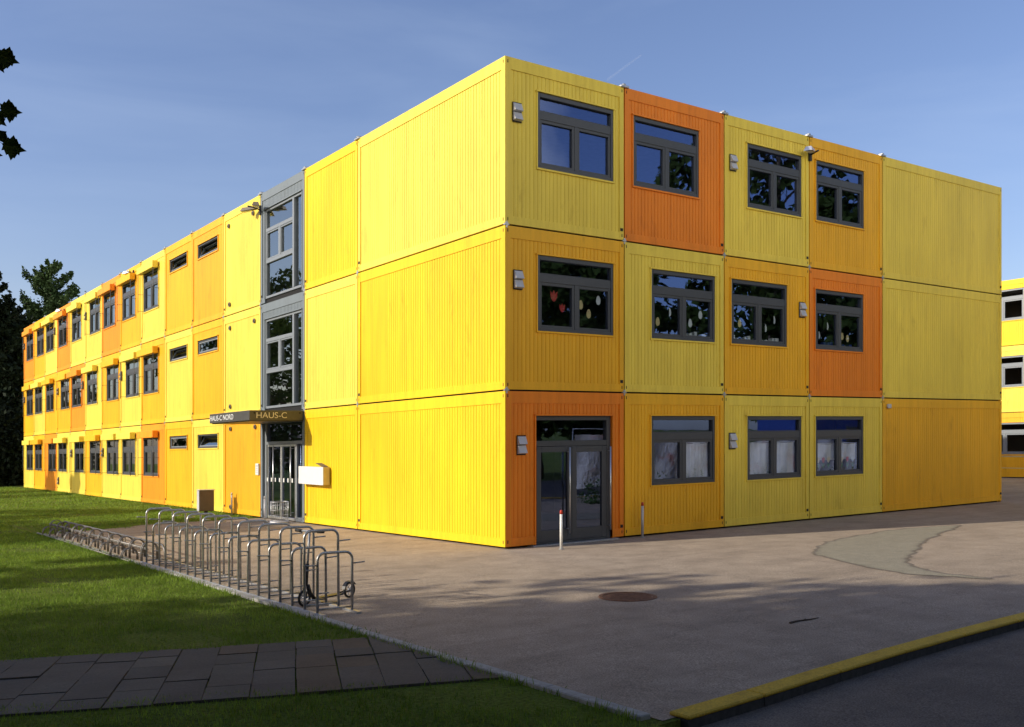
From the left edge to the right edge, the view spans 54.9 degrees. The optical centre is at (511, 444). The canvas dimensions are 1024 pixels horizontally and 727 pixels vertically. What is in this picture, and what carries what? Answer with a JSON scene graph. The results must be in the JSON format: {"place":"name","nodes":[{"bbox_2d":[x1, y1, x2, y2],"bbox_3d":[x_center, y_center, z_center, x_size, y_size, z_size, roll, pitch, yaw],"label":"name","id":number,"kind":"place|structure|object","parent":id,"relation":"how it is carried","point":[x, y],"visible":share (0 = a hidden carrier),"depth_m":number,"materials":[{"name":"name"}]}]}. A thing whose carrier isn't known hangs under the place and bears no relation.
{"place":"outdoors","nodes":[
{"label":"outdoors","id":0,"kind":"place"},
{"bbox_2d":[0,636,502,716],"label":"path","id":1,"kind":"structure","parent":0,"point":[86,678],"depth_m":7.78,"materials":[{"name":"grey stone"}]},
{"bbox_2d":[0,485,680,726],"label":"ground","id":2,"kind":"structure","parent":0,"point":[519,699],"depth_m":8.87,"materials":[{"name":"green plant"}]},
{"bbox_2d":[0,366,23,486],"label":"dark shrub","id":3,"kind":"object","parent":2,"relation":"on","point":[11,461],"visible":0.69,"depth_m":56.41,"materials":[{"name":"green plant"}]},
{"bbox_2d":[0,47,25,159],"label":"maple tree","id":4,"kind":"object","parent":2,"relation":"on","point":[12,148],"visible":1,"depth_m":5.00,"materials":[{"name":"green plant"}]},
{"bbox_2d":[0,271,26,441],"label":"conifer tree","id":5,"kind":"object","parent":2,"relation":"on","point":[8,318],"visible":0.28,"depth_m":60.05,"materials":[{"name":"green plant"}]},
{"bbox_2d":[0,304,34,409],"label":"conifer tree","id":6,"kind":"object","parent":2,"relation":"on","point":[21,319],"visible":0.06,"depth_m":62.61,"materials":[{"name":"green plant"}]},
{"bbox_2d":[1,259,85,409],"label":"conifer tree","id":7,"kind":"object","parent":2,"relation":"on","point":[46,286],"visible":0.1,"depth_m":65.41,"materials":[{"name":"green plant"}]},
{"bbox_2d":[197,489,214,515],"bbox_3d":[-8.329,1.581,26.808,0.440,0.725,0.220,0,0,-36],"label":"utility cabinet","id":8,"kind":"object","parent":2,"relation":"on","point":[205,500],"visible":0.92,"depth_m":26.73,"materials":[{"name":"metal"}]},
{"bbox_2d":[231,493,232,514],"bbox_3d":[-7.667,1.620,26.968,0.098,0.620,0.101,0,0,-36],"label":"bollard post","id":9,"kind":"object","parent":2,"relation":"on","point":[232,503],"visible":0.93,"depth_m":26.96,"materials":[{"name":"metal"}]},
{"bbox_2d":[45,534,649,720],"bbox_3d":[-4.726,1.885,14.022,0.100,0.295,18.992,0,0,-36],"label":"edging","id":10,"kind":"object","parent":2,"relation":"on","point":[576,696],"visible":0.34,"depth_m":7.87,"materials":[{"name":"concrete"}]},
{"bbox_2d":[22,56,1001,548],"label":"school building","id":11,"kind":"structure","parent":2,"relation":"on","point":[386,332],"depth_m":21.38,"materials":[{"name":"yellow paint"}]},
{"bbox_2d":[27,445,32,469],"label":"window","id":12,"kind":"structure","parent":11,"relation":"in","point":[31,446],"depth_m":50.69,"materials":[{"name":"grey glass"}]},
{"bbox_2d":[27,389,32,415],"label":"window","id":13,"kind":"structure","parent":11,"relation":"in","point":[31,391],"depth_m":50.69,"materials":[{"name":"grey glass"}]},
{"bbox_2d":[27,333,32,360],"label":"window","id":14,"kind":"structure","parent":11,"relation":"in","point":[31,335],"depth_m":50.69,"materials":[{"name":"grey glass"}]},
{"bbox_2d":[35,444,41,470],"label":"window","id":15,"kind":"structure","parent":11,"relation":"in","point":[38,448],"depth_m":49.17,"materials":[{"name":"grey glass"}]},
{"bbox_2d":[35,387,41,414],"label":"window","id":16,"kind":"structure","parent":11,"relation":"in","point":[38,391],"depth_m":49.23,"materials":[{"name":"grey glass"}]},
{"bbox_2d":[37,328,43,356],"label":"window","id":17,"kind":"structure","parent":11,"relation":"in","point":[40,333],"depth_m":48.82,"materials":[{"name":"grey glass"}]},
{"bbox_2d":[46,383,53,412],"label":"window","id":18,"kind":"structure","parent":11,"relation":"in","point":[49,388],"depth_m":46.86,"materials":[{"name":"grey glass"}]},
{"bbox_2d":[46,322,53,352],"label":"window","id":19,"kind":"structure","parent":11,"relation":"in","point":[49,329],"depth_m":46.86,"materials":[{"name":"grey glass"}]},
{"bbox_2d":[48,443,55,470],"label":"window","id":20,"kind":"structure","parent":11,"relation":"in","point":[51,447],"depth_m":46.52,"materials":[{"name":"grey glass"}]},
{"bbox_2d":[59,442,66,471],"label":"window","id":21,"kind":"structure","parent":11,"relation":"in","point":[60,444],"depth_m":44.47,"materials":[{"name":"grey glass"}]},
{"bbox_2d":[59,316,66,347],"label":"window","id":22,"kind":"structure","parent":11,"relation":"in","point":[64,318],"depth_m":44.47,"materials":[{"name":"grey glass"}]},
{"bbox_2d":[61,379,68,409],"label":"window","id":23,"kind":"structure","parent":11,"relation":"in","point":[63,383],"depth_m":44.41,"materials":[{"name":"grey glass"}]},
{"bbox_2d":[72,375,80,407],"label":"window","id":24,"kind":"structure","parent":11,"relation":"in","point":[76,381],"depth_m":42.54,"materials":[{"name":"grey glass"}]},
{"bbox_2d":[72,308,80,341],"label":"window","id":25,"kind":"structure","parent":11,"relation":"in","point":[76,315],"depth_m":42.51,"materials":[{"name":"grey glass"}]},
{"bbox_2d":[75,441,83,472],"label":"window","id":26,"kind":"structure","parent":11,"relation":"in","point":[76,443],"depth_m":41.98,"materials":[{"name":"grey glass"}]},
{"bbox_2d":[87,371,96,404],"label":"window","id":27,"kind":"structure","parent":11,"relation":"in","point":[89,375],"depth_m":40.40,"materials":[{"name":"grey glass"}]},
{"bbox_2d":[90,441,99,473],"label":"window","id":28,"kind":"structure","parent":11,"relation":"in","point":[92,443],"depth_m":39.99,"materials":[{"name":"grey glass"}]},
{"bbox_2d":[90,298,99,334],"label":"window","id":29,"kind":"structure","parent":11,"relation":"in","point":[92,305],"depth_m":40.01,"materials":[{"name":"grey glass"}]},
{"bbox_2d":[104,290,114,328],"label":"window","id":30,"kind":"structure","parent":11,"relation":"in","point":[106,297],"depth_m":38.03,"materials":[{"name":"grey glass"}]},
{"bbox_2d":[107,440,117,473],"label":"window","id":31,"kind":"structure","parent":11,"relation":"in","point":[109,442],"depth_m":37.74,"materials":[{"name":"grey glass"}]},
{"bbox_2d":[107,365,117,400],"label":"window","id":32,"kind":"structure","parent":11,"relation":"in","point":[110,369],"depth_m":37.74,"materials":[{"name":"grey glass"}]},
{"bbox_2d":[122,270,134,274],"bbox_3d":[-13.681,-6.097,35.176,0.464,0.240,0.287,0,0,40],"label":"floodlight","id":33,"kind":"object","parent":11,"relation":"attached to","point":[125,272],"visible":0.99,"depth_m":35.12,"materials":[{"name":"white metal"}]},
{"bbox_2d":[123,439,134,474],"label":"window","id":34,"kind":"structure","parent":11,"relation":"in","point":[126,449],"depth_m":36.04,"materials":[{"name":"grey glass"}]},
{"bbox_2d":[123,280,134,320],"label":"window","id":35,"kind":"structure","parent":11,"relation":"in","point":[126,288],"depth_m":35.94,"materials":[{"name":"grey glass"}]},
{"bbox_2d":[126,358,138,397],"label":"window","id":36,"kind":"structure","parent":11,"relation":"in","point":[129,371],"depth_m":35.51,"materials":[{"name":"grey glass"}]},
{"bbox_2d":[144,437,157,475],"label":"window","id":37,"kind":"structure","parent":11,"relation":"in","point":[152,449],"depth_m":33.62,"materials":[{"name":"grey glass"}]},
{"bbox_2d":[144,353,157,394],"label":"window","id":38,"kind":"structure","parent":11,"relation":"in","point":[152,366],"depth_m":33.58,"materials":[{"name":"grey glass"}]},
{"bbox_2d":[144,268,157,311],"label":"window","id":39,"kind":"structure","parent":11,"relation":"in","point":[153,282],"depth_m":33.55,"materials":[{"name":"grey glass"}]},
{"bbox_2d":[170,435,186,448],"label":"window","id":40,"kind":"structure","parent":11,"relation":"in","point":[185,436],"depth_m":31.26,"materials":[{"name":"grey metal"}]},
{"bbox_2d":[170,345,186,361],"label":"window","id":41,"kind":"structure","parent":11,"relation":"in","point":[179,354],"depth_m":31.33,"materials":[{"name":"grey glass"}]},
{"bbox_2d":[170,252,186,272],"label":"window","id":42,"kind":"structure","parent":11,"relation":"in","point":[183,262],"depth_m":31.34,"materials":[{"name":"grey glass"}]},
{"bbox_2d":[198,434,216,447],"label":"window","id":43,"kind":"structure","parent":11,"relation":"in","point":[200,445],"depth_m":29.25,"materials":[{"name":"grey metal"}]},
{"bbox_2d":[198,336,216,354],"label":"window","id":44,"kind":"structure","parent":11,"relation":"in","point":[213,338],"depth_m":29.05,"materials":[{"name":"grey metal"}]},
{"bbox_2d":[198,236,216,258],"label":"window","id":45,"kind":"structure","parent":11,"relation":"in","point":[210,248],"depth_m":29.13,"materials":[{"name":"grey metal"}]},
{"bbox_2d":[240,202,261,214],"bbox_3d":[-6.653,-6.072,25.430,0.450,0.240,1.018,0,0,-36],"label":"floodlight","id":46,"kind":"object","parent":11,"relation":"attached to","point":[254,206],"visible":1,"depth_m":25.50,"materials":[{"name":"grey metal"}]},
{"bbox_2d":[255,463,259,474],"bbox_3d":[-6.630,0.640,25.670,0.050,0.300,0.200,0,0,-36],"label":"doorbell panel","id":47,"kind":"object","parent":11,"relation":"attached to","point":[257,468],"visible":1,"depth_m":25.61,"materials":[{"name":"white plastic"}]},
{"bbox_2d":[265,310,300,408],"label":"stair window","id":48,"kind":"structure","parent":11,"relation":"in","point":[280,339],"depth_m":24.56,"materials":[{"name":"grey metal"}]},
{"bbox_2d":[265,192,301,298],"bbox_3d":[-5.640,-4.902,24.451,0.102,2.312,2.280,0,0,-36],"label":"stair window","id":49,"kind":"structure","parent":11,"relation":"in","point":[293,220],"depth_m":24.56,"materials":[{"name":"grey metal"}]},
{"bbox_2d":[265,421,301,521],"bbox_3d":[-5.668,0.631,24.499,0.191,2.510,2.470,0,0,-36],"label":"entrance door","id":50,"kind":"structure","parent":11,"relation":"in","point":[297,444],"depth_m":24.60,"materials":[{"name":"grey metal"}]},
{"bbox_2d":[299,463,329,484],"bbox_3d":[-4.569,0.665,22.729,0.168,0.497,1.330,0,0,-36],"label":"letter box","id":51,"kind":"object","parent":11,"relation":"attached to","point":[314,475],"visible":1,"depth_m":22.47,"materials":[{"name":"white metal"}]},
{"bbox_2d":[550,291,556,301],"bbox_3d":[0.742,-2.638,17.479,0.156,0.210,0.005,0,0,-36],"label":"paper tulip","id":52,"kind":"object","parent":11,"relation":"attached to","point":[553,295],"visible":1,"depth_m":17.47,"materials":[{"name":"red paper"}]},
{"bbox_2d":[559,304,564,311],"bbox_3d":[0.895,-2.440,17.591,0.125,0.168,0.005,0,0,-36],"label":"paper tulip","id":53,"kind":"object","parent":11,"relation":"attached to","point":[562,308],"visible":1,"depth_m":17.59,"materials":[{"name":"red paper"}]},
{"bbox_2d":[536,416,610,543],"bbox_3d":[1.102,0.606,17.715,1.770,2.279,0.201,0,0,-36],"label":"glazed door","id":54,"kind":"structure","parent":11,"relation":"in","point":[571,532],"depth_m":17.71,"materials":[{"name":"grey metal"}]},
{"bbox_2d":[538,255,612,335],"bbox_3d":[1.131,-2.659,17.726,1.760,1.348,0.088,0,0,-36],"label":"window","id":55,"kind":"structure","parent":11,"relation":"in","point":[544,279],"depth_m":17.69,"materials":[{"name":"grey metal"}]},
{"bbox_2d":[538,92,612,180],"bbox_3d":[1.131,-5.501,17.726,1.760,1.348,0.088,0,0,-36],"label":"window","id":56,"kind":"structure","parent":11,"relation":"in","point":[575,126],"depth_m":17.69,"materials":[{"name":"grey metal"}]},
{"bbox_2d":[579,300,582,308],"bbox_3d":[1.243,-2.532,17.844,0.105,0.169,0.006,0,0,-36],"label":"paper egg","id":57,"kind":"object","parent":11,"relation":"attached to","point":[580,304],"visible":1,"depth_m":17.84,"materials":[{"name":"yellow paper"}]},
{"bbox_2d":[586,309,590,317],"bbox_3d":[1.397,-2.385,17.956,0.105,0.168,0.006,0,0,-36],"label":"paper egg","id":58,"kind":"object","parent":11,"relation":"attached to","point":[588,314],"visible":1,"depth_m":17.95,"materials":[{"name":"yellow paper"}]},
{"bbox_2d":[596,296,599,304],"bbox_3d":[1.583,-2.649,18.091,0.105,0.169,0.006,0,0,-36],"label":"paper egg","id":59,"kind":"object","parent":11,"relation":"attached to","point":[598,300],"visible":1,"depth_m":18.09,"materials":[{"name":"white paper"}]},
{"bbox_2d":[634,116,698,197],"bbox_3d":[2.963,-5.536,19.058,1.760,1.348,0.088,0,0,-36],"label":"window","id":60,"kind":"structure","parent":11,"relation":"in","point":[666,146],"depth_m":19.03,"materials":[{"name":"grey metal"}]},
{"bbox_2d":[652,416,714,484],"bbox_3d":[3.339,0.102,19.332,1.760,1.348,0.088,0,0,-36],"label":"window","id":61,"kind":"structure","parent":11,"relation":"in","point":[686,436],"depth_m":19.31,"materials":[{"name":"grey metal"}]},
{"bbox_2d":[652,269,714,341],"bbox_3d":[3.339,-2.702,19.332,1.760,1.348,0.088,0,0,-36],"label":"window","id":62,"kind":"structure","parent":11,"relation":"in","point":[682,294],"depth_m":19.30,"materials":[{"name":"grey metal"}]},
{"bbox_2d":[686,332,705,335],"bbox_3d":[3.596,-2.184,19.684,0.691,0.137,0.110,0,0,-36],"label":"craft paper row","id":63,"kind":"object","parent":11,"relation":"on","point":[693,333],"visible":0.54,"depth_m":19.67,"materials":[{"name":"white paper"}]},
{"bbox_2d":[686,442,707,477],"bbox_3d":[3.645,0.330,19.676,0.760,0.774,0.056,0,0,-36],"label":"half curtain","id":64,"kind":"object","parent":11,"relation":"hanging from","point":[696,459],"visible":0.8,"depth_m":19.70,"materials":[{"name":"fabric"}]},
{"bbox_2d":[734,335,778,341],"bbox_3d":[5.072,-2.210,20.757,1.549,0.146,0.110,0,0,-36],"label":"craft paper row","id":65,"kind":"object","parent":11,"relation":"on","point":[770,339],"visible":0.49,"depth_m":20.92,"materials":[{"name":"white paper"}]},
{"bbox_2d":[732,279,786,346],"bbox_3d":[5.155,-2.737,20.652,1.760,1.348,0.088,0,0,-36],"label":"window","id":66,"kind":"structure","parent":11,"relation":"in","point":[758,303],"depth_m":20.63,"materials":[{"name":"grey metal"}]},
{"bbox_2d":[750,441,794,473],"bbox_3d":[5.481,0.304,21.011,1.700,0.768,0.056,0,0,-36],"label":"half curtain","id":67,"kind":"object","parent":11,"relation":"hanging from","point":[759,458],"visible":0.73,"depth_m":21.02,"materials":[{"name":"fabric"}]},
{"bbox_2d":[747,416,800,479],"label":"window","id":68,"kind":"structure","parent":11,"relation":"in","point":[771,436],"depth_m":20.91,"materials":[{"name":"grey metal"}]},
{"bbox_2d":[747,143,800,216],"bbox_3d":[5.547,-5.587,20.937,1.760,1.348,0.088,0,0,-36],"label":"window","id":69,"kind":"structure","parent":11,"relation":"in","point":[773,170],"depth_m":20.91,"materials":[{"name":"grey metal"}]},
{"bbox_2d":[804,146,818,161],"bbox_3d":[6.462,-6.325,21.371,0.287,0.240,0.464,0,0,40],"label":"floodlight","id":70,"kind":"object","parent":11,"relation":"attached to","point":[810,150],"visible":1,"depth_m":21.34,"materials":[{"name":"white metal"}]},
{"bbox_2d":[817,341,851,346],"bbox_3d":[7.263,-2.250,22.350,1.507,0.139,0.110,0,0,-36],"label":"craft paper row","id":71,"kind":"object","parent":11,"relation":"on","point":[825,343],"visible":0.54,"depth_m":22.23,"materials":[{"name":"paper"}]},
{"bbox_2d":[818,442,856,459],"bbox_3d":[7.292,0.149,22.329,1.700,0.408,0.056,0,0,-36],"label":"half curtain","id":72,"kind":"object","parent":11,"relation":"hanging from","point":[826,450],"visible":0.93,"depth_m":22.35,"materials":[{"name":"fabric"}]},
{"bbox_2d":[816,416,862,475],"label":"window","id":73,"kind":"structure","parent":11,"relation":"in","point":[837,435],"depth_m":22.23,"materials":[{"name":"grey metal"}]},
{"bbox_2d":[816,289,862,351],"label":"window","id":74,"kind":"structure","parent":11,"relation":"in","point":[838,311],"depth_m":22.24,"materials":[{"name":"grey glass"}]},
{"bbox_2d":[816,160,863,228],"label":"window","id":75,"kind":"structure","parent":11,"relation":"in","point":[839,186],"depth_m":22.25,"materials":[{"name":"grey metal"}]},
{"bbox_2d":[670,690,763,726],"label":"kerb stone","id":76,"kind":"object","parent":2,"relation":"on","point":[704,713],"visible":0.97,"depth_m":6.54,"materials":[{"name":"yellow paint"}]},
{"bbox_2d":[747,667,839,706],"bbox_3d":[2.066,1.798,7.204,0.990,0.168,0.170,-1,1,-41],"label":"kerb stone","id":77,"kind":"object","parent":2,"relation":"on","point":[782,689],"visible":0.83,"depth_m":7.14,"materials":[{"name":"yellow paint"}]},
{"bbox_2d":[823,647,905,681],"bbox_3d":[2.818,1.784,7.858,0.990,0.168,0.170,-1,1,-41],"label":"kerb stone","id":78,"kind":"object","parent":2,"relation":"on","point":[857,666],"visible":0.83,"depth_m":7.80,"materials":[{"name":"yellow paint"}]},
{"bbox_2d":[889,631,964,660],"bbox_3d":[3.583,1.769,8.495,0.990,0.168,0.170,-1,1,-39],"label":"kerb stone","id":79,"kind":"object","parent":2,"relation":"on","point":[921,647],"visible":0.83,"depth_m":8.44,"materials":[{"name":"yellow paint"}]},
{"bbox_2d":[948,618,1017,643],"bbox_3d":[4.363,1.754,9.115,0.990,0.168,0.170,-1,1,-38],"label":"kerb stone","id":80,"kind":"object","parent":2,"relation":"on","point":[983,630],"visible":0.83,"depth_m":9.06,"materials":[{"name":"yellow paint"}]},
{"bbox_2d":[1001,278,1023,477],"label":"yellow building","id":81,"kind":"structure","parent":2,"relation":"on","point":[1012,294],"depth_m":41.07,"materials":[{"name":"paint"}]},
{"bbox_2d":[1002,422,1023,453],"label":"window","id":82,"kind":"structure","parent":81,"relation":"in","point":[1005,433],"depth_m":41.06,"materials":[{"name":"grey metal"}]},
{"bbox_2d":[1002,355,1023,387],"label":"window","id":83,"kind":"structure","parent":81,"relation":"in","point":[1020,364],"depth_m":40.94,"materials":[{"name":"grey metal"}]},
{"bbox_2d":[1002,287,1023,320],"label":"window","id":84,"kind":"structure","parent":81,"relation":"in","point":[1018,297],"depth_m":40.95,"materials":[{"name":"grey metal"}]},
{"bbox_2d":[1002,612,1023,628],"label":"kerb stone","id":85,"kind":"object","parent":2,"relation":"on","point":[1019,617],"visible":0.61,"depth_m":9.43,"materials":[{"name":"yellow paint"}]},
{"bbox_2d":[0,0,1023,313],"label":"sky","id":86,"kind":"structure","parent":0,"point":[141,124],"materials":[{"name":"blue"}]},
{"bbox_2d":[50,478,1023,720],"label":"yard","id":87,"kind":"structure","parent":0,"point":[720,612],"depth_m":11.53,"materials":[{"name":"concrete"}]},
{"bbox_2d":[37,520,164,561],"bbox_3d":[-8.063,1.786,18.911,0.555,0.395,7.667,0,0,-36],"label":"bicycle rack","id":88,"kind":"object","parent":87,"relation":"on","point":[124,543],"visible":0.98,"depth_m":18.17,"materials":[{"name":"metal"}]},
{"bbox_2d":[137,507,364,616],"bbox_3d":[-3.786,1.411,13.191,0.724,0.967,6.750,0,0,-36],"label":"bicycle stand","id":89,"kind":"object","parent":87,"relation":"on","point":[238,579],"visible":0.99,"depth_m":12.51,"materials":[{"name":"metal"}]},
{"bbox_2d":[263,496,265,523],"bbox_3d":[-5.949,1.567,23.704,0.090,0.660,0.092,0,0,-36],"label":"bollard post","id":90,"kind":"object","parent":87,"relation":"on","point":[264,508],"visible":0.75,"depth_m":23.68,"materials":[{"name":"metal"}]},
{"bbox_2d":[270,501,288,522],"bbox_3d":[-5.583,1.626,23.661,0.450,0.529,0.450,0,0,-36],"label":"wire bin","id":91,"kind":"object","parent":87,"relation":"on","point":[277,520],"visible":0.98,"depth_m":23.54,"materials":[{"name":"metal"}]},
{"bbox_2d":[295,529,355,606],"bbox_3d":[-2.139,1.393,11.427,0.432,0.868,0.950,0,0,32],"label":"kick scooter","id":92,"kind":"object","parent":87,"relation":"on","point":[312,596],"visible":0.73,"depth_m":11.17,"materials":[{"name":"black metal"}]},
{"bbox_2d":[559,510,562,549],"bbox_3d":[0.832,1.436,16.642,0.106,0.660,0.109,0,0,-36],"label":"bollard post","id":93,"kind":"object","parent":87,"relation":"on","point":[561,529],"visible":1,"depth_m":16.62,"materials":[{"name":"white metal"}]},
{"bbox_2d":[598,592,656,601],"bbox_3d":[1.336,1.748,11.357,0.680,0.015,0.680,0,0,-36],"label":"manhole cover","id":94,"kind":"object","parent":87,"relation":"on","point":[627,596],"visible":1,"depth_m":11.32,"materials":[{"name":"metal"}]},
{"bbox_2d":[639,502,644,537],"bbox_3d":[2.436,1.404,18.414,0.106,0.660,0.109,0,0,-36],"label":"bollard post","id":95,"kind":"object","parent":87,"relation":"on","point":[642,519],"visible":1,"depth_m":18.40,"materials":[{"name":"metal"}]},
{"bbox_2d":[789,617,818,623],"bbox_3d":[2.860,1.721,9.669,0.462,0.023,0.072,0,0,-36],"label":"fallen twig","id":96,"kind":"object","parent":87,"relation":"on","point":[795,621],"visible":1,"depth_m":9.63,"materials":[{"name":"brown wood"}]},
{"bbox_2d":[812,525,990,578],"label":"dried puddle","id":97,"kind":"object","parent":87,"relation":"on","point":[890,550],"visible":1,"depth_m":15.69,"materials":[{"name":"beige concrete"}]},
{"bbox_2d":[1002,456,1023,468],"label":"metal railing","id":98,"kind":"object","parent":87,"relation":"on","point":[1014,456],"visible":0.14,"depth_m":38.09,"materials":[{"name":"grey metal"}]},
{"bbox_2d":[701,628,1023,726],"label":"road","id":99,"kind":"structure","parent":0,"point":[979,683],"depth_m":7.00,"materials":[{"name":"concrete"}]}
]}

